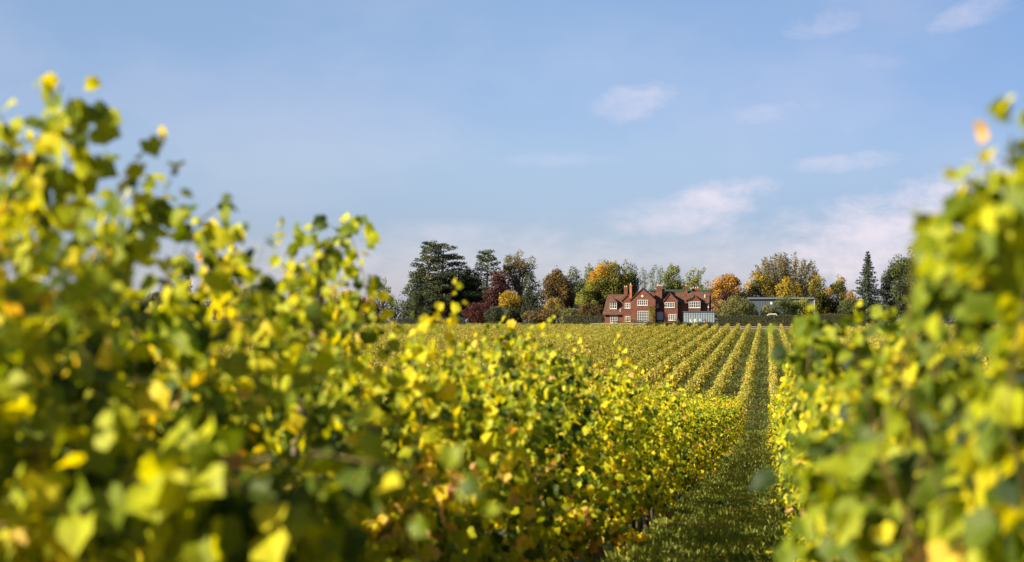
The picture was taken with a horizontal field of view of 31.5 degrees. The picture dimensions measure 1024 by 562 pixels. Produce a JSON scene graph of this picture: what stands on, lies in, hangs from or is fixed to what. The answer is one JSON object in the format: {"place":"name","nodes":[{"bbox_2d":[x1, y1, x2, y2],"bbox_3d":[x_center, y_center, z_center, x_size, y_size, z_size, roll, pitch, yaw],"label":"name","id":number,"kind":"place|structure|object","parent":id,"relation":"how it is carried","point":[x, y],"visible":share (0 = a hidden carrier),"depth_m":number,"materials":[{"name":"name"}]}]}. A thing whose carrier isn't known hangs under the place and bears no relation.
{"place":"outdoors","nodes":[
{"label":"outdoors","id":0,"kind":"place"},
{"bbox_2d":[0,0,1023,321],"label":"sky","id":1,"kind":"structure","parent":0,"point":[722,137],"materials":[{"name":"blue"}]},
{"bbox_2d":[48,321,1002,561],"bbox_3d":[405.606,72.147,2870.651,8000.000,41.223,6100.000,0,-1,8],"label":"ground","id":2,"kind":"structure","parent":0,"point":[608,547],"depth_m":183.84,"materials":[{"name":"green plant"}]},
{"bbox_2d":[0,71,340,561],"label":"grape vine","id":3,"kind":"object","parent":2,"relation":"on","point":[153,402],"visible":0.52,"depth_m":4.70,"materials":[{"name":"green plant"}]},
{"bbox_2d":[74,204,423,561],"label":"grape vine","id":4,"kind":"object","parent":2,"relation":"on","point":[261,408],"visible":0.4,"depth_m":6.12,"materials":[{"name":"green plant"}]},
{"bbox_2d":[0,150,502,561],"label":"grape vine","id":5,"kind":"object","parent":2,"relation":"on","point":[158,505],"visible":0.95,"depth_m":3.67,"materials":[{"name":"green plant"}]},
{"bbox_2d":[287,283,326,490],"bbox_3d":[-0.895,1.088,6.924,0.039,2.230,0.040,9,0,8],"label":"trellis post","id":6,"kind":"object","parent":2,"relation":"on","point":[295,450],"visible":0.23,"depth_m":6.91,"materials":[{"name":"brown wood"}]},
{"bbox_2d":[2,279,750,452],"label":"vine row","id":7,"kind":"object","parent":2,"relation":"on","point":[721,384],"visible":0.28,"depth_m":140.01,"materials":[{"name":"green plant"}]},
{"bbox_2d":[221,323,531,371],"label":"vine row","id":8,"kind":"object","parent":2,"relation":"on","point":[438,338],"visible":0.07,"depth_m":295.65,"materials":[{"name":"green plant"}]},
{"bbox_2d":[240,323,552,379],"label":"vine row","id":9,"kind":"object","parent":2,"relation":"on","point":[470,337],"visible":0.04,"depth_m":283.08,"materials":[{"name":"green plant"}]},
{"bbox_2d":[273,212,523,561],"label":"grape vine","id":10,"kind":"object","parent":2,"relation":"on","point":[394,516],"visible":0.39,"depth_m":8.10,"materials":[{"name":"green plant"}]},
{"bbox_2d":[241,323,561,379],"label":"vine row","id":11,"kind":"object","parent":2,"relation":"on","point":[444,344],"visible":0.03,"depth_m":266.00,"materials":[{"name":"green plant"}]},
{"bbox_2d":[318,321,493,561],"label":"grape vine","id":12,"kind":"object","parent":2,"relation":"on","point":[454,539],"visible":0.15,"depth_m":8.88,"materials":[{"name":"green plant"}]},
{"bbox_2d":[273,323,540,377],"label":"vine row","id":13,"kind":"object","parent":2,"relation":"on","point":[459,337],"visible":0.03,"depth_m":282.28,"materials":[{"name":"green plant"}]},
{"bbox_2d":[85,323,740,430],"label":"vine row","id":14,"kind":"object","parent":2,"relation":"on","point":[702,374],"visible":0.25,"depth_m":186.02,"materials":[{"name":"green plant"}]},
{"bbox_2d":[402,288,443,318],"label":"evergreen tree","id":15,"kind":"object","parent":2,"relation":"on","point":[418,308],"visible":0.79,"depth_m":453.83,"materials":[{"name":"green plant"}]},
{"bbox_2d":[277,323,572,384],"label":"vine row","id":16,"kind":"object","parent":2,"relation":"on","point":[442,348],"visible":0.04,"depth_m":263.24,"materials":[{"name":"green plant"}]},
{"bbox_2d":[399,240,455,314],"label":"pine tree","id":17,"kind":"object","parent":2,"relation":"on","point":[439,284],"visible":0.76,"depth_m":458.67,"materials":[{"name":"green plant"}]},
{"bbox_2d":[397,317,465,323],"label":"hedge","id":18,"kind":"object","parent":2,"relation":"on","point":[401,320],"visible":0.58,"depth_m":428.37,"materials":[{"name":"green plant"}]},
{"bbox_2d":[414,279,465,318],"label":"evergreen tree","id":19,"kind":"object","parent":2,"relation":"on","point":[446,291],"visible":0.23,"depth_m":464.37,"materials":[{"name":"green plant"}]},
{"bbox_2d":[417,243,470,316],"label":"pine tree","id":20,"kind":"object","parent":2,"relation":"on","point":[454,272],"visible":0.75,"depth_m":462.02,"materials":[{"name":"green plant"}]},
{"bbox_2d":[316,323,591,381],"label":"vine row","id":21,"kind":"object","parent":2,"relation":"on","point":[539,335],"visible":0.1,"depth_m":264.09,"materials":[{"name":"green plant"}]},
{"bbox_2d":[451,264,488,322],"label":"evergreen tree","id":22,"kind":"object","parent":2,"relation":"on","point":[471,299],"visible":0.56,"depth_m":465.52,"materials":[{"name":"green plant"}]},
{"bbox_2d":[367,323,582,369],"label":"vine row","id":23,"kind":"object","parent":2,"relation":"on","point":[522,336],"visible":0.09,"depth_m":260.51,"materials":[{"name":"green plant"}]},
{"bbox_2d":[461,302,492,322],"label":"red shrub","id":24,"kind":"object","parent":2,"relation":"on","point":[475,313],"visible":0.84,"depth_m":441.85,"materials":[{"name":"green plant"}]},
{"bbox_2d":[358,324,602,383],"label":"vine row","id":25,"kind":"object","parent":2,"relation":"on","point":[551,335],"visible":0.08,"depth_m":279.29,"materials":[{"name":"green plant"}]},
{"bbox_2d":[460,249,505,300],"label":"pine tree","id":26,"kind":"object","parent":2,"relation":"on","point":[481,264],"visible":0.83,"depth_m":462.78,"materials":[{"name":"green plant"}]},
{"bbox_2d":[359,323,613,387],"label":"vine row","id":27,"kind":"object","parent":2,"relation":"on","point":[550,339],"visible":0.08,"depth_m":284.05,"materials":[{"name":"green plant"}]},
{"bbox_2d":[361,323,623,386],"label":"vine row","id":28,"kind":"object","parent":2,"relation":"on","point":[546,343],"visible":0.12,"depth_m":277.61,"materials":[{"name":"green plant"}]},
{"bbox_2d":[428,304,558,561],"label":"grape vine","id":29,"kind":"object","parent":2,"relation":"on","point":[495,526],"visible":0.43,"depth_m":10.39,"materials":[{"name":"green plant"}]},
{"bbox_2d":[482,269,518,308],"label":"copper beech","id":30,"kind":"object","parent":2,"relation":"on","point":[491,295],"visible":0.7,"depth_m":449.61,"materials":[{"name":"red plant"}]},
{"bbox_2d":[431,305,572,561],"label":"grape vine","id":31,"kind":"object","parent":2,"relation":"on","point":[538,530],"visible":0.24,"depth_m":12.34,"materials":[{"name":"green plant"}]},
{"bbox_2d":[483,305,526,322],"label":"dark shrub","id":32,"kind":"object","parent":2,"relation":"on","point":[496,314],"visible":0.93,"depth_m":433.28,"materials":[{"name":"green plant"}]},
{"bbox_2d":[498,290,524,313],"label":"yellow maple","id":33,"kind":"object","parent":2,"relation":"on","point":[508,299],"visible":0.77,"depth_m":437.24,"materials":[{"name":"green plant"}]},
{"bbox_2d":[499,248,537,322],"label":"deciduous tree","id":34,"kind":"object","parent":2,"relation":"on","point":[520,271],"visible":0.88,"depth_m":467.68,"materials":[{"name":"green plant"}]},
{"bbox_2d":[518,270,542,322],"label":"deciduous tree","id":35,"kind":"object","parent":2,"relation":"on","point":[530,298],"visible":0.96,"depth_m":461.45,"materials":[{"name":"green plant"}]},
{"bbox_2d":[431,323,634,381],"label":"vine row","id":36,"kind":"object","parent":2,"relation":"on","point":[583,339],"visible":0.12,"depth_m":273.29,"materials":[{"name":"green plant"}]},
{"bbox_2d":[433,323,644,381],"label":"vine row","id":37,"kind":"object","parent":2,"relation":"on","point":[599,338],"visible":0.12,"depth_m":269.41,"materials":[{"name":"green plant"}]},
{"bbox_2d":[521,308,558,323],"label":"brown shrub","id":38,"kind":"object","parent":2,"relation":"on","point":[540,316],"visible":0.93,"depth_m":429.63,"materials":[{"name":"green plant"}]},
{"bbox_2d":[465,325,625,561],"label":"grape vine","id":39,"kind":"object","parent":2,"relation":"on","point":[557,439],"visible":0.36,"depth_m":14.24,"materials":[{"name":"green plant"}]},
{"bbox_2d":[543,297,564,322],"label":"golden shrub","id":40,"kind":"object","parent":2,"relation":"on","point":[552,302],"visible":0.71,"depth_m":434.20,"materials":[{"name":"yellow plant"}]},
{"bbox_2d":[539,265,575,322],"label":"deciduous tree","id":41,"kind":"object","parent":2,"relation":"on","point":[561,288],"visible":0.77,"depth_m":451.28,"materials":[{"name":"brown plant"}]},
{"bbox_2d":[464,323,655,385],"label":"vine row","id":42,"kind":"object","parent":2,"relation":"on","point":[592,344],"visible":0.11,"depth_m":250.34,"materials":[{"name":"green plant"}]},
{"bbox_2d":[495,346,631,561],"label":"grape vine","id":43,"kind":"object","parent":2,"relation":"on","point":[577,548],"visible":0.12,"depth_m":15.09,"materials":[{"name":"green plant"}]},
{"bbox_2d":[485,323,665,392],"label":"vine row","id":44,"kind":"object","parent":2,"relation":"on","point":[627,339],"visible":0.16,"depth_m":249.75,"materials":[{"name":"green plant"}]},
{"bbox_2d":[565,265,585,308],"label":"deciduous tree","id":45,"kind":"object","parent":2,"relation":"on","point":[576,286],"visible":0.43,"depth_m":471.80,"materials":[{"name":"green plant"}]},
{"bbox_2d":[139,292,1022,321],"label":"undergrowth","id":46,"kind":"object","parent":2,"relation":"on","point":[402,315],"visible":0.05,"depth_m":492.65,"materials":[{"name":"green plant"}]},
{"bbox_2d":[564,315,604,323],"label":"hedge","id":47,"kind":"object","parent":2,"relation":"on","point":[579,319],"visible":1,"depth_m":422.85,"materials":[{"name":"green plant"}]},
{"bbox_2d":[494,323,676,391],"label":"vine row","id":48,"kind":"object","parent":2,"relation":"on","point":[611,350],"visible":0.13,"depth_m":246.35,"materials":[{"name":"green plant"}]},
{"bbox_2d":[525,333,650,561],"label":"grape vine","id":49,"kind":"object","parent":2,"relation":"on","point":[587,486],"visible":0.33,"depth_m":16.89,"materials":[{"name":"green plant"}]},
{"bbox_2d":[575,283,600,313],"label":"deciduous tree","id":50,"kind":"object","parent":2,"relation":"on","point":[583,297],"visible":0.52,"depth_m":443.11,"materials":[{"name":"green plant"}]},
{"bbox_2d":[575,301,603,315],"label":"brown shrub","id":51,"kind":"object","parent":2,"relation":"on","point":[585,308],"visible":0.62,"depth_m":434.67,"materials":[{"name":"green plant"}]},
{"bbox_2d":[508,323,687,391],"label":"vine row","id":52,"kind":"object","parent":2,"relation":"on","point":[607,360],"visible":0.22,"depth_m":235.05,"materials":[{"name":"green plant"}]},
{"bbox_2d":[553,326,661,561],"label":"grape vine","id":53,"kind":"object","parent":2,"relation":"on","point":[623,494],"visible":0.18,"depth_m":18.37,"materials":[{"name":"green plant"}]},
{"bbox_2d":[584,258,635,312],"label":"maple","id":54,"kind":"object","parent":2,"relation":"on","point":[617,281],"visible":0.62,"depth_m":457.21,"materials":[{"name":"yellow plant"}]},
{"bbox_2d":[592,323,645,323],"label":"terrace","id":55,"kind":"structure","parent":2,"relation":"on","point":[617,323],"depth_m":419.10,"materials":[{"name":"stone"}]},
{"bbox_2d":[602,283,714,322],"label":"brick house","id":56,"kind":"structure","parent":55,"relation":"on","point":[686,304],"depth_m":426.35,"materials":[{"name":"brick"}]},
{"bbox_2d":[561,356,677,561],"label":"grape vine","id":57,"kind":"object","parent":2,"relation":"on","point":[630,458],"visible":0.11,"depth_m":19.47,"materials":[{"name":"green plant"}]},
{"bbox_2d":[582,346,657,553],"bbox_3d":[1.208,2.081,21.272,0.991,2.630,2.018,0,-1,8],"label":"grape vine","id":58,"kind":"object","parent":2,"relation":"on","point":[630,536],"visible":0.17,"depth_m":20.89,"materials":[{"name":"green plant"}]},
{"bbox_2d":[620,258,642,296],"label":"maple","id":59,"kind":"object","parent":2,"relation":"on","point":[635,280],"visible":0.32,"depth_m":464.86,"materials":[{"name":"green plant"}]},
{"bbox_2d":[575,323,697,392],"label":"vine row","id":60,"kind":"object","parent":2,"relation":"on","point":[657,346],"visible":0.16,"depth_m":229.34,"materials":[{"name":"green plant"}]},
{"bbox_2d":[595,366,678,549],"bbox_3d":[1.478,2.288,22.745,1.790,2.468,1.420,1,-1,-45],"label":"grape vine","id":61,"kind":"object","parent":2,"relation":"on","point":[649,505],"visible":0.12,"depth_m":22.41,"materials":[{"name":"green plant"}]},
{"bbox_2d":[593,367,681,542],"bbox_3d":[1.500,2.392,24.056,1.275,2.497,1.918,0,-1,-12],"label":"grape vine","id":62,"kind":"object","parent":2,"relation":"on","point":[653,458],"visible":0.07,"depth_m":23.67,"materials":[{"name":"green plant"}]},
{"bbox_2d":[588,323,708,393],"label":"vine row","id":63,"kind":"object","parent":2,"relation":"on","point":[666,351],"visible":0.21,"depth_m":222.95,"materials":[{"name":"green plant"}]},
{"bbox_2d":[629,366,691,532],"bbox_3d":[1.873,2.501,25.750,1.272,2.526,2.060,-1,-1,28],"label":"grape vine","id":64,"kind":"object","parent":2,"relation":"on","point":[666,453],"visible":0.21,"depth_m":25.86,"materials":[{"name":"green plant"}]},
{"bbox_2d":[630,360,696,529],"bbox_3d":[1.998,2.529,27.066,1.236,2.702,1.800,0,-1,-14],"label":"grape vine","id":65,"kind":"object","parent":2,"relation":"on","point":[672,471],"visible":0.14,"depth_m":27.11,"materials":[{"name":"green plant"}]},
{"bbox_2d":[610,323,718,394],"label":"vine row","id":66,"kind":"object","parent":2,"relation":"on","point":[691,347],"visible":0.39,"depth_m":205.50,"materials":[{"name":"green plant"}]},
{"bbox_2d":[639,371,690,519],"bbox_3d":[2.456,2.797,30.039,0.991,2.630,2.018,0,-1,8],"label":"grape vine","id":67,"kind":"object","parent":2,"relation":"on","point":[676,419],"visible":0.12,"depth_m":30.02,"materials":[{"name":"green plant"}]},
{"bbox_2d":[661,262,688,289],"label":"deciduous tree","id":68,"kind":"object","parent":2,"relation":"on","point":[675,283],"visible":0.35,"depth_m":471.96,"materials":[{"name":"green plant"}]},
{"bbox_2d":[649,379,707,524],"bbox_3d":[2.432,2.780,28.594,1.341,2.449,1.930,0,-1,8],"label":"grape vine","id":69,"kind":"object","parent":2,"relation":"on","point":[673,452],"visible":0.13,"depth_m":28.40,"materials":[{"name":"green plant"}]},
{"bbox_2d":[648,381,711,506],"bbox_3d":[2.606,2.994,31.529,1.790,2.468,1.420,1,-1,-45],"label":"grape vine","id":70,"kind":"object","parent":2,"relation":"on","point":[686,443],"visible":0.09,"depth_m":31.36,"materials":[{"name":"green plant"}]},
{"bbox_2d":[653,387,709,504],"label":"grape vine","id":71,"kind":"object","parent":2,"relation":"on","point":[685,457],"visible":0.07,"depth_m":33.16,"materials":[{"name":"green plant"}]},
{"bbox_2d":[660,386,704,499],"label":"grape vine","id":72,"kind":"object","parent":2,"relation":"on","point":[694,438],"visible":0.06,"depth_m":35.84,"materials":[{"name":"green plant"}]},
{"bbox_2d":[660,389,705,499],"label":"grape vine","id":73,"kind":"object","parent":2,"relation":"on","point":[698,462],"visible":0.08,"depth_m":34.52,"materials":[{"name":"green plant"}]},
{"bbox_2d":[639,323,729,397],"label":"vine row","id":74,"kind":"object","parent":2,"relation":"on","point":[684,371],"visible":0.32,"depth_m":198.84,"materials":[{"name":"green plant"}]},
{"bbox_2d":[676,386,709,494],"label":"grape vine","id":75,"kind":"object","parent":2,"relation":"on","point":[701,419],"visible":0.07,"depth_m":38.83,"materials":[{"name":"green plant"}]},
{"bbox_2d":[680,382,711,494],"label":"grape vine","id":76,"kind":"object","parent":2,"relation":"on","point":[700,425],"visible":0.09,"depth_m":37.66,"materials":[{"name":"green plant"}]},
{"bbox_2d":[684,267,709,288],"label":"deciduous tree","id":77,"kind":"object","parent":2,"relation":"on","point":[695,281],"visible":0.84,"depth_m":468.11,"materials":[{"name":"green plant"}]},
{"bbox_2d":[621,466,784,561],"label":"fallen leaves","id":78,"kind":"object","parent":2,"relation":"on","point":[765,551],"visible":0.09,"depth_m":24.09,"materials":[{"name":"yellow plant"}]},
{"bbox_2d":[690,394,721,487],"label":"grape vine","id":79,"kind":"object","parent":2,"relation":"on","point":[707,448],"visible":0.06,"depth_m":42.04,"materials":[{"name":"green plant"}]},
{"bbox_2d":[707,272,746,312],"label":"orange tree","id":80,"kind":"object","parent":2,"relation":"on","point":[728,283],"visible":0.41,"depth_m":451.70,"materials":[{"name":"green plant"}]},
{"bbox_2d":[715,294,750,315],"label":"olive bush","id":81,"kind":"object","parent":2,"relation":"on","point":[733,307],"visible":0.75,"depth_m":418.84,"materials":[{"name":"green plant"}]},
{"bbox_2d":[734,322,761,426],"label":"vine row","id":82,"kind":"object","parent":2,"relation":"on","point":[744,395],"visible":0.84,"depth_m":159.45,"materials":[{"name":"green plant"}]},
{"bbox_2d":[742,271,773,303],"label":"maple tree","id":83,"kind":"object","parent":2,"relation":"on","point":[757,283],"visible":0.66,"depth_m":456.89,"materials":[{"name":"yellow plant"}]},
{"bbox_2d":[717,314,803,325],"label":"hedge","id":84,"kind":"object","parent":2,"relation":"on","point":[763,320],"visible":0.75,"depth_m":407.35,"materials":[{"name":"green plant"}]},
{"bbox_2d":[767,323,778,429],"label":"vine row","id":85,"kind":"object","parent":2,"relation":"on","point":[772,379],"visible":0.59,"depth_m":162.35,"materials":[{"name":"green plant"}]},
{"bbox_2d":[769,391,781,503],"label":"grape vine","id":86,"kind":"object","parent":2,"relation":"on","point":[775,416],"visible":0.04,"depth_m":30.10,"materials":[{"name":"green plant"}]},
{"bbox_2d":[747,297,814,314],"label":"barn","id":87,"kind":"structure","parent":2,"relation":"on","point":[759,302],"depth_m":435.72,"materials":[{"name":"white paint"}]},
{"bbox_2d":[772,296,796,315],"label":"bush","id":88,"kind":"object","parent":2,"relation":"on","point":[785,307],"visible":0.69,"depth_m":418.86,"materials":[{"name":"green plant"}]},
{"bbox_2d":[751,252,818,296],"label":"spreading tree","id":89,"kind":"object","parent":2,"relation":"on","point":[783,265],"visible":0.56,"depth_m":464.90,"materials":[{"name":"green plant"}]},
{"bbox_2d":[775,353,801,544],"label":"grape vine","id":90,"kind":"object","parent":2,"relation":"on","point":[784,524],"visible":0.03,"depth_m":17.17,"materials":[{"name":"green plant"}]},
{"bbox_2d":[774,276,802,296],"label":"yellow maple","id":91,"kind":"object","parent":2,"relation":"on","point":[781,290],"visible":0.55,"depth_m":450.67,"materials":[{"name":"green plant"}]},
{"bbox_2d":[779,351,799,542],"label":"grape vine","id":92,"kind":"object","parent":2,"relation":"on","point":[784,430],"visible":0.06,"depth_m":18.37,"materials":[{"name":"green plant"}]},
{"bbox_2d":[787,384,808,561],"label":"grape vine","id":93,"kind":"object","parent":2,"relation":"on","point":[798,415],"depth_m":12.51,"materials":[{"name":"green plant"}]},
{"bbox_2d":[786,366,811,544],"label":"grape vine","id":94,"kind":"object","parent":2,"relation":"on","point":[792,400],"visible":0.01,"depth_m":13.63,"materials":[{"name":"green plant"}]},
{"bbox_2d":[789,297,814,315],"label":"bush","id":95,"kind":"object","parent":2,"relation":"on","point":[802,304],"visible":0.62,"depth_m":419.70,"materials":[{"name":"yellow plant"}]},
{"bbox_2d":[793,370,822,542],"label":"grape vine","id":96,"kind":"object","parent":2,"relation":"on","point":[802,419],"depth_m":10.71,"materials":[{"name":"yellow plant"}]},
{"bbox_2d":[805,272,833,313],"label":"maple tree","id":97,"kind":"object","parent":2,"relation":"on","point":[822,300],"visible":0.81,"depth_m":450.88,"materials":[{"name":"green plant"}]},
{"bbox_2d":[828,274,848,313],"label":"maple tree","id":98,"kind":"object","parent":2,"relation":"on","point":[840,288],"visible":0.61,"depth_m":452.00,"materials":[{"name":"green plant"}]},
{"bbox_2d":[788,335,902,561],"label":"grape vine","id":99,"kind":"object","parent":2,"relation":"on","point":[804,426],"depth_m":9.38,"materials":[{"name":"green plant"}]},
{"bbox_2d":[796,318,904,561],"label":"grape vine","id":100,"kind":"object","parent":2,"relation":"on","point":[812,431],"visible":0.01,"depth_m":8.08,"materials":[{"name":"green plant"}]},
{"bbox_2d":[838,297,869,314],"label":"bush","id":101,"kind":"object","parent":2,"relation":"on","point":[845,308],"visible":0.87,"depth_m":417.04,"materials":[{"name":"green plant"}]},
{"bbox_2d":[853,251,885,322],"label":"spruce","id":102,"kind":"object","parent":2,"relation":"on","point":[866,289],"visible":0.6,"depth_m":439.69,"materials":[{"name":"green plant"}]},
{"bbox_2d":[766,296,984,561],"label":"grape vine","id":103,"kind":"object","parent":2,"relation":"on","point":[814,341],"visible":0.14,"depth_m":6.79,"materials":[{"name":"green plant"}]},
{"bbox_2d":[750,94,1023,561],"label":"grape vine","id":104,"kind":"object","parent":2,"relation":"on","point":[962,497],"visible":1,"depth_m":3.55,"materials":[{"name":"green plant"}]},
{"bbox_2d":[878,254,918,317],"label":"round tree","id":105,"kind":"object","parent":2,"relation":"on","point":[895,279],"visible":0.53,"depth_m":441.69,"materials":[{"name":"green plant"}]},
{"bbox_2d":[817,319,999,561],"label":"grape vine","id":106,"kind":"object","parent":2,"relation":"on","point":[879,382],"visible":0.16,"depth_m":5.03,"materials":[{"name":"green plant"}]},
{"bbox_2d":[596,332,796,561],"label":"grass","id":107,"kind":"structure","parent":0,"point":[751,455],"depth_m":28.91,"materials":[{"name":"green plant"}]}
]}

